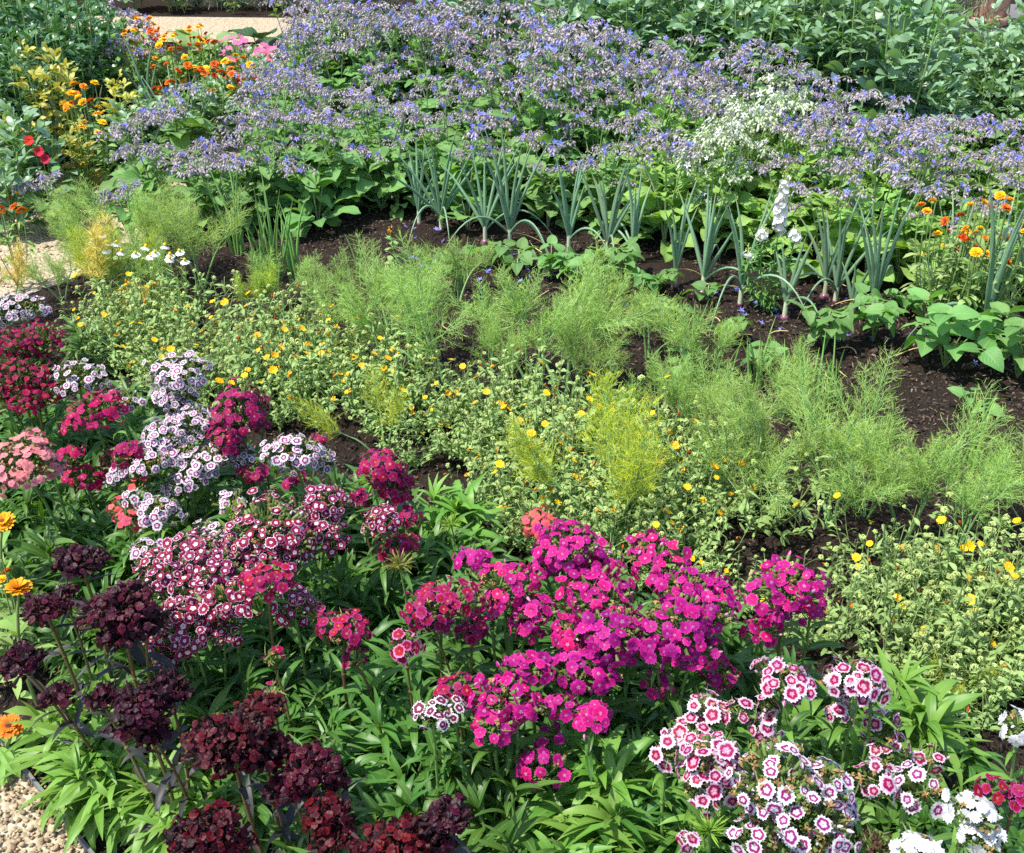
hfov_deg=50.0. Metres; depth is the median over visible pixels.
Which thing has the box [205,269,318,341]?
yellow calendula
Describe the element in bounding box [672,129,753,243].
borage
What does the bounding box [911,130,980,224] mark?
borage
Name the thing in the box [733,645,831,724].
leafy sweet william
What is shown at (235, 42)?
pink flower plant
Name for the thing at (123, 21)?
borage
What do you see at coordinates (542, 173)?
borage
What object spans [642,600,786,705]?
leafy sweet william
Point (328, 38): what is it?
borage
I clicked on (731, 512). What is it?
yellow calendula
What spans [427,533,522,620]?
leafy sweet william
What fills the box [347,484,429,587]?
sweet william
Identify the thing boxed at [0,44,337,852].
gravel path
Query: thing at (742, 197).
borage
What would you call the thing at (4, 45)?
broad bean
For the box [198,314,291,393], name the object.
yellow calendula
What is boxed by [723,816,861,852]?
sweet william
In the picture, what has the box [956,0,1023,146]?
broad bean
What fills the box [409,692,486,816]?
sweet william
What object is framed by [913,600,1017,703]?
yellow calendula
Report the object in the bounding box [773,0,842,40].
broad bean
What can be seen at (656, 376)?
fennel
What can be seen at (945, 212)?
borage
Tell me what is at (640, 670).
leafy sweet william
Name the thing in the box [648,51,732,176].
borage
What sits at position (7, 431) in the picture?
leafy sweet william
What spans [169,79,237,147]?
broad bean
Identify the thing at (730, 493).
yellow calendula
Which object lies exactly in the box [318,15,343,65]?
borage
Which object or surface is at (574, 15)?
broad bean
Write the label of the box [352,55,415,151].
borage
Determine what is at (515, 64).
borage
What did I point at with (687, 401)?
fennel
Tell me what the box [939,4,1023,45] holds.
stone slab
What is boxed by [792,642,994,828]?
leafy sweet william
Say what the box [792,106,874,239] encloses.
borage
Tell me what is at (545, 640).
leafy sweet william
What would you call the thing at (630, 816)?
leafy sweet william
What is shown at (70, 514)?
leafy sweet william
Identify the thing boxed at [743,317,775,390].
spring onion
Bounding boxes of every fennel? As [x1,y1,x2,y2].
[0,236,35,327]
[20,248,83,300]
[29,180,128,259]
[40,176,162,272]
[66,220,160,297]
[77,208,135,322]
[95,227,167,301]
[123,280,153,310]
[128,175,203,283]
[135,172,253,289]
[229,261,279,321]
[241,246,323,313]
[289,363,411,449]
[294,243,353,336]
[310,254,454,365]
[335,228,475,386]
[339,230,398,334]
[412,234,496,302]
[445,260,631,380]
[466,306,540,391]
[468,234,680,404]
[500,365,675,547]
[545,294,637,402]
[580,262,635,335]
[616,347,730,435]
[627,279,699,359]
[642,291,747,381]
[653,346,741,448]
[681,360,813,471]
[689,367,805,518]
[724,400,844,496]
[753,334,826,419]
[780,339,909,529]
[813,376,1023,543]
[815,398,937,519]
[831,423,878,474]
[921,415,1023,547]
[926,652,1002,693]
[945,422,1023,527]
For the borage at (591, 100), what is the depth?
5.52 m
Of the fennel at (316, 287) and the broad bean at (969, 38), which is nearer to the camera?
the fennel at (316, 287)
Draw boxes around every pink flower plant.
[195,38,246,81]
[218,34,252,54]
[219,47,268,69]
[226,40,267,83]
[230,35,273,94]
[248,45,275,95]
[259,46,279,86]
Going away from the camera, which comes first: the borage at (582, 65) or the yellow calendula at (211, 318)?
the yellow calendula at (211, 318)
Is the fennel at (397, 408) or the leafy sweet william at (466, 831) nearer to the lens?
the leafy sweet william at (466, 831)
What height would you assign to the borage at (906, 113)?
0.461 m
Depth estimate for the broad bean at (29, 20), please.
7.16 m
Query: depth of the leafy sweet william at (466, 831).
1.87 m
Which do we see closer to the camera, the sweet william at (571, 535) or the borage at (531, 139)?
the sweet william at (571, 535)
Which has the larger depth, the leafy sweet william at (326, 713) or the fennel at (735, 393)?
the fennel at (735, 393)
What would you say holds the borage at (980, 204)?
on the bed soil
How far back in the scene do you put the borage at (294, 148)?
5.18 m
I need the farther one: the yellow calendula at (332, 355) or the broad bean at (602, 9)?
the broad bean at (602, 9)
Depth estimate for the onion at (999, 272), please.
3.84 m
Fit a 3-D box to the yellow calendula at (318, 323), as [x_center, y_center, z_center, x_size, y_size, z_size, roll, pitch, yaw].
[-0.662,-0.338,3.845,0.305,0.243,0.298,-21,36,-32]
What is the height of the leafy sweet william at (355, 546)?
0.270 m
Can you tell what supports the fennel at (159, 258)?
on the bed soil
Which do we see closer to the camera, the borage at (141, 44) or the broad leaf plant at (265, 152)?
the broad leaf plant at (265, 152)
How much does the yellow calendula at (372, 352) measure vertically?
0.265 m
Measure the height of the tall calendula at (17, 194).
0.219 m
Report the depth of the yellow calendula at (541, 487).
2.87 m
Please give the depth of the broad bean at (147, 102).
5.91 m
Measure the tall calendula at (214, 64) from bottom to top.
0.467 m
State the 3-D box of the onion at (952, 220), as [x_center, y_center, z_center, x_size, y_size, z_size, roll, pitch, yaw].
[1.699,-0.675,4.248,0.186,0.446,0.412,-12,32,-20]
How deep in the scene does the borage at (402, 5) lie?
6.26 m
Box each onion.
[39,102,70,155]
[41,82,101,167]
[73,81,101,155]
[121,40,155,98]
[138,78,172,133]
[142,64,195,109]
[166,91,214,121]
[205,153,244,254]
[245,213,265,265]
[254,173,292,282]
[273,199,305,276]
[341,234,364,281]
[381,132,486,248]
[403,144,467,224]
[438,130,551,243]
[445,116,551,253]
[453,239,475,292]
[546,154,606,251]
[577,153,641,258]
[591,160,651,245]
[633,289,652,337]
[665,178,700,287]
[676,185,757,296]
[691,303,707,348]
[709,186,805,333]
[714,336,742,390]
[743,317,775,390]
[752,186,863,300]
[774,235,822,328]
[776,339,794,416]
[778,197,888,316]
[799,332,832,422]
[826,337,844,407]
[831,183,921,305]
[842,262,867,312]
[895,197,985,301]
[900,179,1023,347]
[957,385,997,467]
[1018,231,1023,334]
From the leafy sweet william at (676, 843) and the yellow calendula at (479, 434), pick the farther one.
the yellow calendula at (479, 434)
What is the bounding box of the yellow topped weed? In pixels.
[384,226,404,276]
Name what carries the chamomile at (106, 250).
on the bed soil
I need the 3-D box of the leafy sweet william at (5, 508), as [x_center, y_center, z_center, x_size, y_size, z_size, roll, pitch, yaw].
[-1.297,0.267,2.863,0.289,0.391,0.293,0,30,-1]
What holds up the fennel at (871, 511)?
on the bed soil
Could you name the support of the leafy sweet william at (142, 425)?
on the bed soil
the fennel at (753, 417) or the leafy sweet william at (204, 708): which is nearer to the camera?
the leafy sweet william at (204, 708)
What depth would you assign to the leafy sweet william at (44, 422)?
3.29 m
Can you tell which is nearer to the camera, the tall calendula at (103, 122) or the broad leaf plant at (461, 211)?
the broad leaf plant at (461, 211)
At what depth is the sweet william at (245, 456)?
2.68 m
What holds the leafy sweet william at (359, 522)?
on the bed soil
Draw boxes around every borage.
[11,170,85,234]
[84,0,157,74]
[91,179,159,240]
[95,107,185,201]
[100,32,170,100]
[107,134,196,208]
[143,82,221,168]
[155,135,242,230]
[171,154,254,236]
[194,135,279,234]
[214,83,308,167]
[216,101,304,221]
[229,59,291,141]
[230,63,307,144]
[234,103,311,199]
[237,66,305,164]
[251,75,311,142]
[252,107,343,236]
[256,15,317,111]
[258,0,326,89]
[265,62,327,123]
[273,13,347,83]
[276,100,338,165]
[280,4,349,114]
[282,71,355,166]
[283,0,333,58]
[283,79,352,192]
[289,60,351,132]
[293,0,381,111]
[296,96,375,209]
[297,119,369,200]
[300,39,363,116]
[310,85,357,147]
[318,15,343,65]
[320,0,394,92]
[320,28,368,119]
[331,10,414,132]
[334,82,385,143]
[339,77,409,175]
[342,95,422,198]
[343,68,412,162]
[344,1,407,110]
[344,30,411,115]
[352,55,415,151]
[365,102,427,220]
[371,0,447,122]
[373,1,461,130]
[377,87,435,160]
[386,8,468,144]
[391,75,469,177]
[396,0,485,115]
[410,84,488,192]
[411,103,492,205]
[413,72,488,144]
[419,8,481,69]
[429,26,505,125]
[429,122,513,219]
[431,1,513,135]
[438,0,534,131]
[445,104,502,176]
[446,42,515,171]
[453,13,509,70]
[453,40,506,135]
[459,0,561,145]
[459,65,555,169]
[459,104,528,202]
[460,106,546,221]
[483,24,586,181]
[493,6,569,138]
[509,54,572,154]
[512,126,567,214]
[518,139,592,228]
[521,41,578,143]
[524,13,618,159]
[527,17,626,165]
[527,79,595,197]
[531,21,614,152]
[559,75,633,188]
[565,113,626,220]
[571,28,642,136]
[572,109,652,239]
[579,67,634,150]
[586,35,679,181]
[598,52,701,191]
[608,140,679,244]
[614,106,684,207]
[615,126,705,261]
[620,34,706,150]
[621,57,693,111]
[631,70,709,188]
[640,36,715,166]
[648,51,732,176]
[648,136,719,232]
[668,90,742,197]
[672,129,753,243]
[673,103,779,244]
[684,73,761,157]
[696,88,802,215]
[699,38,780,145]
[700,63,762,148]
[701,92,774,175]
[722,70,821,199]
[731,38,804,134]
[744,153,813,269]
[745,127,830,243]
[754,99,846,208]
[761,80,833,170]
[776,56,859,184]
[778,109,840,202]
[785,158,874,277]
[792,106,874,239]
[800,151,878,260]
[811,98,873,191]
[813,73,916,215]
[817,143,924,287]
[819,89,912,155]
[825,113,939,222]
[857,121,928,213]
[863,157,940,283]
[872,110,948,198]
[872,114,975,264]
[873,116,960,236]
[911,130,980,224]
[919,113,993,208]
[925,179,1003,282]
[927,159,988,234]
[937,113,997,205]
[951,190,1013,261]
[955,142,1015,227]
[961,117,1023,219]
[978,179,1023,303]
[981,152,1023,279]
[988,128,1023,242]
[989,170,1023,243]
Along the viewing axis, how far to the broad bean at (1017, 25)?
6.70 m
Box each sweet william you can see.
[0,291,59,366]
[0,318,69,447]
[0,396,54,440]
[0,397,17,434]
[0,404,72,442]
[0,410,75,506]
[0,417,14,443]
[0,422,10,441]
[0,427,96,547]
[0,457,76,551]
[0,475,65,563]
[0,495,43,564]
[0,516,99,670]
[0,542,134,753]
[0,668,136,852]
[2,477,105,564]
[2,545,57,574]
[2,665,134,776]
[11,438,107,510]
[14,382,121,436]
[29,475,112,533]
[31,709,181,852]
[32,397,120,458]
[32,571,124,687]
[34,574,111,676]
[36,499,129,578]
[41,682,171,810]
[44,358,111,451]
[44,504,168,611]
[47,436,78,490]
[50,389,130,515]
[56,572,167,655]
[57,314,121,374]
[57,664,179,769]
[60,480,160,544]
[66,419,140,458]
[67,594,199,686]
[70,442,123,499]
[70,492,191,592]
[73,578,192,728]
[75,406,144,462]
[75,436,160,528]
[79,407,151,443]
[83,666,211,840]
[97,412,177,484]
[98,462,131,539]
[99,426,211,505]
[100,737,235,852]
[101,387,146,449]
[103,375,179,438]
[103,474,171,566]
[111,438,163,502]
[119,488,187,560]
[122,492,204,541]
[123,729,250,852]
[124,442,239,525]
[124,517,230,577]
[131,527,267,665]
[132,560,270,689]
[133,488,239,551]
[137,432,222,482]
[138,403,239,510]
[139,587,269,705]
[142,350,218,491]
[145,638,267,700]
[149,467,228,527]
[155,661,239,755]
[159,440,255,502]
[162,794,259,852]
[169,656,279,782]
[177,685,304,852]
[186,621,267,688]
[204,498,242,571]
[205,376,280,508]
[205,477,305,566]
[206,711,354,852]
[210,660,315,733]
[211,489,247,567]
[218,443,306,499]
[219,597,310,689]
[221,480,283,517]
[221,487,322,660]
[226,444,278,508]
[227,669,311,761]
[229,552,303,699]
[235,428,327,507]
[238,542,333,655]
[239,585,310,633]
[250,605,354,703]
[250,640,304,778]
[255,579,350,677]
[255,748,432,837]
[259,432,360,563]
[259,736,400,852]
[260,737,367,850]
[265,548,400,646]
[271,469,348,513]
[271,582,330,690]
[281,573,391,681]
[282,644,370,752]
[286,782,376,852]
[289,679,384,766]
[289,694,393,822]
[291,484,368,638]
[293,469,374,578]
[297,789,357,852]
[303,599,363,706]
[304,532,368,596]
[312,548,390,644]
[315,607,402,731]
[325,457,418,554]
[339,605,454,723]
[340,469,427,564]
[345,643,494,779]
[345,676,467,804]
[346,812,431,852]
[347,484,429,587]
[352,487,483,595]
[355,559,438,648]
[356,448,424,584]
[356,467,389,546]
[361,501,401,617]
[366,746,503,852]
[378,584,465,658]
[381,549,432,660]
[386,471,516,590]
[388,627,434,751]
[393,564,487,636]
[399,576,503,721]
[402,603,555,759]
[402,666,543,825]
[403,581,547,680]
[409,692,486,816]
[417,790,476,852]
[418,751,533,849]
[426,653,454,687]
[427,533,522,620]
[428,769,569,852]
[433,664,484,760]
[437,511,475,588]
[452,542,498,661]
[453,649,555,820]
[456,717,602,814]
[456,829,476,848]
[461,558,560,724]
[472,635,569,728]
[473,705,685,852]
[481,592,553,661]
[489,572,604,696]
[495,578,568,635]
[514,503,564,612]
[515,720,580,795]
[515,727,648,793]
[519,704,568,752]
[524,518,625,647]
[534,753,688,852]
[536,646,622,783]
[547,781,687,852]
[548,559,648,734]
[556,651,642,693]
[564,662,667,737]
[575,596,648,655]
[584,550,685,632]
[589,721,722,852]
[600,616,681,690]
[600,688,678,785]
[612,648,751,771]
[615,789,748,852]
[617,657,733,724]
[617,729,748,852]
[621,528,742,688]
[633,589,741,771]
[633,653,740,729]
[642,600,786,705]
[649,799,742,852]
[660,684,759,820]
[670,814,768,852]
[674,700,815,848]
[675,825,707,852]
[678,796,728,852]
[695,637,792,744]
[715,655,817,812]
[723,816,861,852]
[724,730,859,852]
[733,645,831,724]
[733,693,851,760]
[738,550,845,714]
[741,696,899,842]
[749,729,906,852]
[777,661,863,715]
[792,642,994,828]
[810,652,901,785]
[833,705,956,805]
[844,756,901,847]
[852,823,892,852]
[853,787,963,851]
[868,758,946,840]
[871,730,1019,852]
[885,822,944,852]
[896,822,909,838]
[931,773,1023,852]
[941,783,1007,852]
[963,705,1023,820]
[989,768,1023,852]
[989,831,1023,852]
[1004,836,1023,852]
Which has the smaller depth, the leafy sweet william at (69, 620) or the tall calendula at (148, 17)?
the leafy sweet william at (69, 620)
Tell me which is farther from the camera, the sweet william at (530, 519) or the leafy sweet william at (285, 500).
the leafy sweet william at (285, 500)
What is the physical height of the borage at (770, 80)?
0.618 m
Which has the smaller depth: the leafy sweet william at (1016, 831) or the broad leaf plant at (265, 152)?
the leafy sweet william at (1016, 831)
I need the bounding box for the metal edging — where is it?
[0,740,93,852]
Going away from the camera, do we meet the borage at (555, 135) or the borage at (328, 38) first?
the borage at (555, 135)
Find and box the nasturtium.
[24,135,75,221]
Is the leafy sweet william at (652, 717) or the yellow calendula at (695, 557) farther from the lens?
the yellow calendula at (695, 557)
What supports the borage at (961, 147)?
on the bed soil
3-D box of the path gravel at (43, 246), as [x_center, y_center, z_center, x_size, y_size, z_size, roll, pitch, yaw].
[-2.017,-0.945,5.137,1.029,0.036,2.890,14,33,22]
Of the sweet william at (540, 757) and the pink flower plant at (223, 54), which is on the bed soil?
the sweet william at (540, 757)
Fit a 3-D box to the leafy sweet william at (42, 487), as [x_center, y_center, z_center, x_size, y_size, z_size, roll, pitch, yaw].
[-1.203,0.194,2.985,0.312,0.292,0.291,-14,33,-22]
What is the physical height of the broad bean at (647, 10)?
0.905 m
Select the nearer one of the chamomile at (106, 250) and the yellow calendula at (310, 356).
the yellow calendula at (310, 356)
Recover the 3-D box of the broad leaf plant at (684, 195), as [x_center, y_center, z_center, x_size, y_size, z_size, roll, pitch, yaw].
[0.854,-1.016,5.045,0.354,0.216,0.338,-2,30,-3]
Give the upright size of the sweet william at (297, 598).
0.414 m
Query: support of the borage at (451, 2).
on the ground
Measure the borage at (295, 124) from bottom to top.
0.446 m
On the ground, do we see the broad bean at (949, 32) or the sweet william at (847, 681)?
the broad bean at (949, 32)
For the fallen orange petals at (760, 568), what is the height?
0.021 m
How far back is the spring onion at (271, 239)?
4.43 m
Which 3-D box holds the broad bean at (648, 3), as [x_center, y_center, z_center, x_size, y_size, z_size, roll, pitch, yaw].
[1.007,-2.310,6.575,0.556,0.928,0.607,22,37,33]
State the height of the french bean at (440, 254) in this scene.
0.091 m
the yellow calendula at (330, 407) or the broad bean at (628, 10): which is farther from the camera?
the broad bean at (628, 10)
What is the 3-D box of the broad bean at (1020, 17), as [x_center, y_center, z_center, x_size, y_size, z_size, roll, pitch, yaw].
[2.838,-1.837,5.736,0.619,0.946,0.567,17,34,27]
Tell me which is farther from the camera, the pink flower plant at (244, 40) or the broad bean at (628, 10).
the pink flower plant at (244, 40)
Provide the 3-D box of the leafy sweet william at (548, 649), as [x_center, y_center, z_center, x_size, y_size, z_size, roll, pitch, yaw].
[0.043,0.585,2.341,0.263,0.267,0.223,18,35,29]
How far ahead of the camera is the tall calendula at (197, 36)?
7.11 m
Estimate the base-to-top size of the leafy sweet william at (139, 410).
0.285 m
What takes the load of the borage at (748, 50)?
on the bed soil
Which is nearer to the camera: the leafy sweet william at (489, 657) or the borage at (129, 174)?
the leafy sweet william at (489, 657)
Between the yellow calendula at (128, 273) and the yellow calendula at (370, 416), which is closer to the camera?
the yellow calendula at (370, 416)
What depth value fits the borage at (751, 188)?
4.90 m
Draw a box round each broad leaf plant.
[157,29,223,82]
[162,40,221,85]
[166,29,235,74]
[179,31,238,72]
[191,157,245,200]
[227,27,293,60]
[245,140,282,195]
[272,165,360,231]
[324,137,385,169]
[327,149,430,209]
[437,185,498,228]
[607,195,682,239]
[680,181,740,229]
[717,204,808,259]
[793,192,877,241]
[826,201,923,254]
[861,214,950,285]
[905,238,967,290]
[980,254,1023,305]
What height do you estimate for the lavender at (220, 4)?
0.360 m
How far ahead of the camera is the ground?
10.16 m
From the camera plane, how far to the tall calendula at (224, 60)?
6.25 m
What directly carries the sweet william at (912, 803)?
on the bed soil
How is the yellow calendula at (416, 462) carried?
on the bed soil
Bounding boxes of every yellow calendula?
[57,288,128,352]
[62,293,146,375]
[66,290,119,337]
[71,250,165,326]
[81,308,176,377]
[89,294,159,341]
[93,249,215,335]
[101,281,181,357]
[105,244,189,325]
[110,322,185,392]
[124,262,208,351]
[140,297,226,358]
[141,309,246,396]
[143,301,219,382]
[144,303,271,416]
[187,293,245,357]
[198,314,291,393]
[199,319,264,375]
[199,339,245,395]
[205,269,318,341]
[220,294,307,379]
[226,289,338,392]
[227,325,337,417]
[240,305,301,361]
[243,365,309,430]
[254,284,340,351]
[265,286,362,361]
[272,324,363,388]
[272,357,358,429]
[274,338,355,404]
[281,303,369,374]
[314,324,394,376]
[318,328,398,414]
[322,317,426,398]
[333,347,425,438]
[355,313,459,415]
[374,412,445,470]
[389,370,471,439]
[406,358,483,428]
[427,381,506,460]
[428,359,513,440]
[441,405,537,475]
[443,445,536,527]
[445,338,559,434]
[454,344,562,460]
[461,456,569,554]
[465,406,605,537]
[471,394,577,498]
[477,346,600,436]
[490,474,620,558]
[500,384,575,473]
[504,390,654,519]
[523,477,661,570]
[525,446,659,540]
[529,357,644,460]
[541,397,623,488]
[554,375,653,450]
[559,435,675,523]
[577,432,701,545]
[578,388,693,475]
[586,465,727,568]
[587,510,684,590]
[595,436,677,500]
[612,375,728,483]
[613,409,719,522]
[631,485,752,589]
[644,393,772,486]
[649,465,730,549]
[651,421,736,504]
[667,462,752,527]
[699,422,838,545]
[699,450,771,517]
[701,546,780,619]
[784,548,901,655]
[817,575,955,697]
[821,492,969,605]
[845,531,1014,683]
[859,539,985,640]
[869,506,1023,667]
[869,518,962,601]
[903,478,1023,615]
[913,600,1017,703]
[921,516,1023,662]
[933,623,1023,741]
[957,517,1023,624]
[961,594,1023,709]
[976,533,1023,630]
[1015,618,1023,701]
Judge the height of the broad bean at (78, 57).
0.726 m
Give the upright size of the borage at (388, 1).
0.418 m
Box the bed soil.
[0,140,1023,852]
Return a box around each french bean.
[430,250,466,273]
[459,241,497,259]
[491,237,539,274]
[530,234,571,279]
[551,243,596,283]
[580,249,619,283]
[587,236,644,277]
[623,267,665,293]
[646,268,685,289]
[658,296,693,317]
[666,339,706,378]
[681,280,731,301]
[711,316,753,336]
[739,340,788,367]
[787,299,864,350]
[846,282,909,340]
[884,288,922,311]
[900,287,1003,372]
[947,386,1004,417]
[975,301,1023,377]
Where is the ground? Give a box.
[4,0,1023,293]
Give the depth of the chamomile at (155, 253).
4.01 m
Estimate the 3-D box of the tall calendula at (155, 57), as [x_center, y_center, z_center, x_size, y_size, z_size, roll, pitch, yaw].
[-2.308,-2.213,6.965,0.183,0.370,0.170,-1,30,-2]
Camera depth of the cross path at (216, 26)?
9.56 m
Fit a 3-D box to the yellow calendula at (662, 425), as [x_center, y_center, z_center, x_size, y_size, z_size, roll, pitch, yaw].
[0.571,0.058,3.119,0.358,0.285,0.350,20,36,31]
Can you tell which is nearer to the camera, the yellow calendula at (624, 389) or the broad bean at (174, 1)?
the yellow calendula at (624, 389)
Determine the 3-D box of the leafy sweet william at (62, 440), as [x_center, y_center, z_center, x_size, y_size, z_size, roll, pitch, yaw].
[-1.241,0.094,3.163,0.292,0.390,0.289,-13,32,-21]
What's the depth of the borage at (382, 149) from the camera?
5.23 m
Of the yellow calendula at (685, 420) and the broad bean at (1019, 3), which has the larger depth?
the broad bean at (1019, 3)
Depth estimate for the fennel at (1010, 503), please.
2.92 m
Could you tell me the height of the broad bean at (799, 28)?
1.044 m
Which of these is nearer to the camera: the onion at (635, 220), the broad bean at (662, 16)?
the onion at (635, 220)
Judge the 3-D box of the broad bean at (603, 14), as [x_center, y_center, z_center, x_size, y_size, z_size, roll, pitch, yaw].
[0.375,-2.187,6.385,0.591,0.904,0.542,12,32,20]
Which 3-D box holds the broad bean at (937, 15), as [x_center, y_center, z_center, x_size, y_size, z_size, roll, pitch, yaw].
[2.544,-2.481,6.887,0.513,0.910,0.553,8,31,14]
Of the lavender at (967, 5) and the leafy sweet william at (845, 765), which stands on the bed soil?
the leafy sweet william at (845, 765)
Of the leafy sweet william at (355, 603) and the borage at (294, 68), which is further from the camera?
the borage at (294, 68)
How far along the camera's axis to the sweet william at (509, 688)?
1.92 m
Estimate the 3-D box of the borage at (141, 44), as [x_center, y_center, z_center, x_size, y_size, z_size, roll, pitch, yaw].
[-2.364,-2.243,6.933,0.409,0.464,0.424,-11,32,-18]
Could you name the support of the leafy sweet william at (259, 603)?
on the bed soil
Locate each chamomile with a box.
[89,232,117,297]
[102,240,126,305]
[131,244,158,322]
[151,243,182,310]
[164,249,190,332]
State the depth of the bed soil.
3.87 m
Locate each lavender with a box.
[157,0,226,8]
[201,0,234,9]
[215,0,266,8]
[242,0,295,8]
[254,0,313,7]
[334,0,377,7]
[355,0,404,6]
[917,0,995,32]
[932,0,1019,33]
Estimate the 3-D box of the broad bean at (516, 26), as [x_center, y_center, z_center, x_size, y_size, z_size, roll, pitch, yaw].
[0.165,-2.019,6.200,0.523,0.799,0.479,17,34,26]
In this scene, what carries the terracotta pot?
on the stone slab
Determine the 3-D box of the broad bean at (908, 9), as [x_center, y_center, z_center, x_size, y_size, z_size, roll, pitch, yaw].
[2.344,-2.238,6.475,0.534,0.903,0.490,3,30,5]
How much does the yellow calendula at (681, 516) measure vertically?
0.275 m
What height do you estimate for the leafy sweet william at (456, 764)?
0.417 m
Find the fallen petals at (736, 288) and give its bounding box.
[404,225,977,365]
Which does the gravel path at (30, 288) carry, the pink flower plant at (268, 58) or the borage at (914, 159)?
the pink flower plant at (268, 58)
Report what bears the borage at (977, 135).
on the bed soil
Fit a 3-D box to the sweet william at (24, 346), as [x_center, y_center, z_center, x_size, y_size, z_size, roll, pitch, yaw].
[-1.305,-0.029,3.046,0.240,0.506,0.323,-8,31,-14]
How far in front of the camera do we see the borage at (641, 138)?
5.05 m
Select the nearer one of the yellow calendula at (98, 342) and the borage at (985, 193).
the yellow calendula at (98, 342)
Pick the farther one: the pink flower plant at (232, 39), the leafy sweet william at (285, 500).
the pink flower plant at (232, 39)
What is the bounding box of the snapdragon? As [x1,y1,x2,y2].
[738,168,805,317]
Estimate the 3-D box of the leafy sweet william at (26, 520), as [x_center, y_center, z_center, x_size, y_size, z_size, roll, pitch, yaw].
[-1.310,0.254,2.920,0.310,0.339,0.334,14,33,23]
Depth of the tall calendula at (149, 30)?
7.54 m
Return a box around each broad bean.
[0,0,39,59]
[0,0,64,101]
[0,0,69,61]
[0,15,14,118]
[0,24,54,120]
[0,25,54,154]
[0,45,54,151]
[0,99,54,209]
[0,115,56,201]
[0,117,80,208]
[0,142,54,236]
[8,0,88,100]
[9,58,90,163]
[16,38,87,157]
[24,0,88,41]
[27,0,111,114]
[34,5,111,123]
[54,114,107,196]
[59,0,117,93]
[73,0,126,102]
[85,99,150,167]
[98,69,145,150]
[120,0,141,9]
[124,85,172,143]
[134,92,201,160]
[165,0,186,11]
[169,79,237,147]
[189,37,248,85]
[197,63,256,136]
[220,79,277,125]
[226,44,281,99]
[279,22,322,74]
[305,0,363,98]
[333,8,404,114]
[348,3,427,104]
[367,11,420,90]
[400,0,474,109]
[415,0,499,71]
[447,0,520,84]
[499,11,544,72]
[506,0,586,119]
[507,0,562,49]
[531,0,623,86]
[541,0,626,101]
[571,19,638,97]
[578,0,634,69]
[578,0,647,86]
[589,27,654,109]
[597,0,670,102]
[620,0,670,88]
[629,0,718,95]
[639,1,679,58]
[641,0,737,104]
[647,0,742,103]
[676,0,752,108]
[690,0,760,72]
[700,0,805,147]
[724,0,793,75]
[728,0,800,103]
[751,0,859,116]
[765,0,852,80]
[765,0,868,125]
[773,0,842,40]
[778,1,879,84]
[785,0,902,125]
[807,0,928,145]
[841,0,904,89]
[844,0,977,151]
[847,0,912,127]
[883,30,961,117]
[884,0,955,105]
[895,70,950,149]
[899,1,952,58]
[902,67,974,169]
[915,28,961,112]
[925,22,974,99]
[941,14,1001,107]
[945,10,984,111]
[948,56,1023,177]
[953,28,1023,158]
[955,46,986,109]
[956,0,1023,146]
[962,38,1022,154]
[977,63,1023,190]
[983,0,1023,176]
[992,10,1023,51]
[1006,15,1023,46]
[1012,112,1023,156]
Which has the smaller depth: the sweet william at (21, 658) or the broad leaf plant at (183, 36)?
the sweet william at (21, 658)
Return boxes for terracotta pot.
[964,0,1010,27]
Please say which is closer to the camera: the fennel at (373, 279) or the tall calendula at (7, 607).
the tall calendula at (7, 607)
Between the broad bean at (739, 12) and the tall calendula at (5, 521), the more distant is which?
the broad bean at (739, 12)
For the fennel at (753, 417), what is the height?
0.443 m
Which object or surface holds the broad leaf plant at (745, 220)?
on the bed soil
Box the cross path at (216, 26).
[6,15,521,41]
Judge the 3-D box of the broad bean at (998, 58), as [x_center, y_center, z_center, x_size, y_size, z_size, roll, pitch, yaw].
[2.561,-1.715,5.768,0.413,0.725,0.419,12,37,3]
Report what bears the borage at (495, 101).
on the bed soil
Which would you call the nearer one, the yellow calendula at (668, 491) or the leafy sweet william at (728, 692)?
the leafy sweet william at (728, 692)
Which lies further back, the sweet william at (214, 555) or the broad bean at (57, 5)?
the broad bean at (57, 5)
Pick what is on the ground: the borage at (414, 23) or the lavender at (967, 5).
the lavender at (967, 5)
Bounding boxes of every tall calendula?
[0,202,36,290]
[0,511,24,596]
[0,558,50,683]
[0,577,56,747]
[0,713,30,787]
[1,191,22,237]
[60,94,103,186]
[64,79,105,167]
[77,119,118,181]
[78,105,109,172]
[121,27,144,84]
[124,42,157,90]
[130,49,162,98]
[133,15,161,69]
[135,36,162,85]
[146,26,173,80]
[151,78,189,104]
[155,42,187,97]
[160,32,188,88]
[174,61,219,115]
[177,0,191,12]
[185,23,207,80]
[185,36,220,99]
[187,35,210,91]
[192,65,223,123]
[198,60,245,140]
[208,84,237,141]
[216,53,250,139]
[224,0,240,12]
[225,58,256,137]
[276,0,292,11]
[901,198,981,325]
[915,239,964,302]
[916,191,1013,323]
[942,198,1005,309]
[946,221,1023,331]
[961,222,1023,322]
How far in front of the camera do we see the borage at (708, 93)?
5.18 m
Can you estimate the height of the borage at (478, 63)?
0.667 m
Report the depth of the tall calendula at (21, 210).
4.36 m
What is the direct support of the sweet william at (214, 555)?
on the bed soil
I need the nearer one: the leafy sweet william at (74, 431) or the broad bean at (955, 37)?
the leafy sweet william at (74, 431)
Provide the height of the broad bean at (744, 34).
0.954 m
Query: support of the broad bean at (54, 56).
on the bed soil
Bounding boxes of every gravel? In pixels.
[0,149,249,296]
[0,681,86,852]
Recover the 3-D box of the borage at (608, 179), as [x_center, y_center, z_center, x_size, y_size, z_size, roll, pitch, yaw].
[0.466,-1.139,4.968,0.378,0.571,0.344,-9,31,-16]
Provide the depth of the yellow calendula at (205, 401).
3.53 m
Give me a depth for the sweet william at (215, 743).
1.74 m

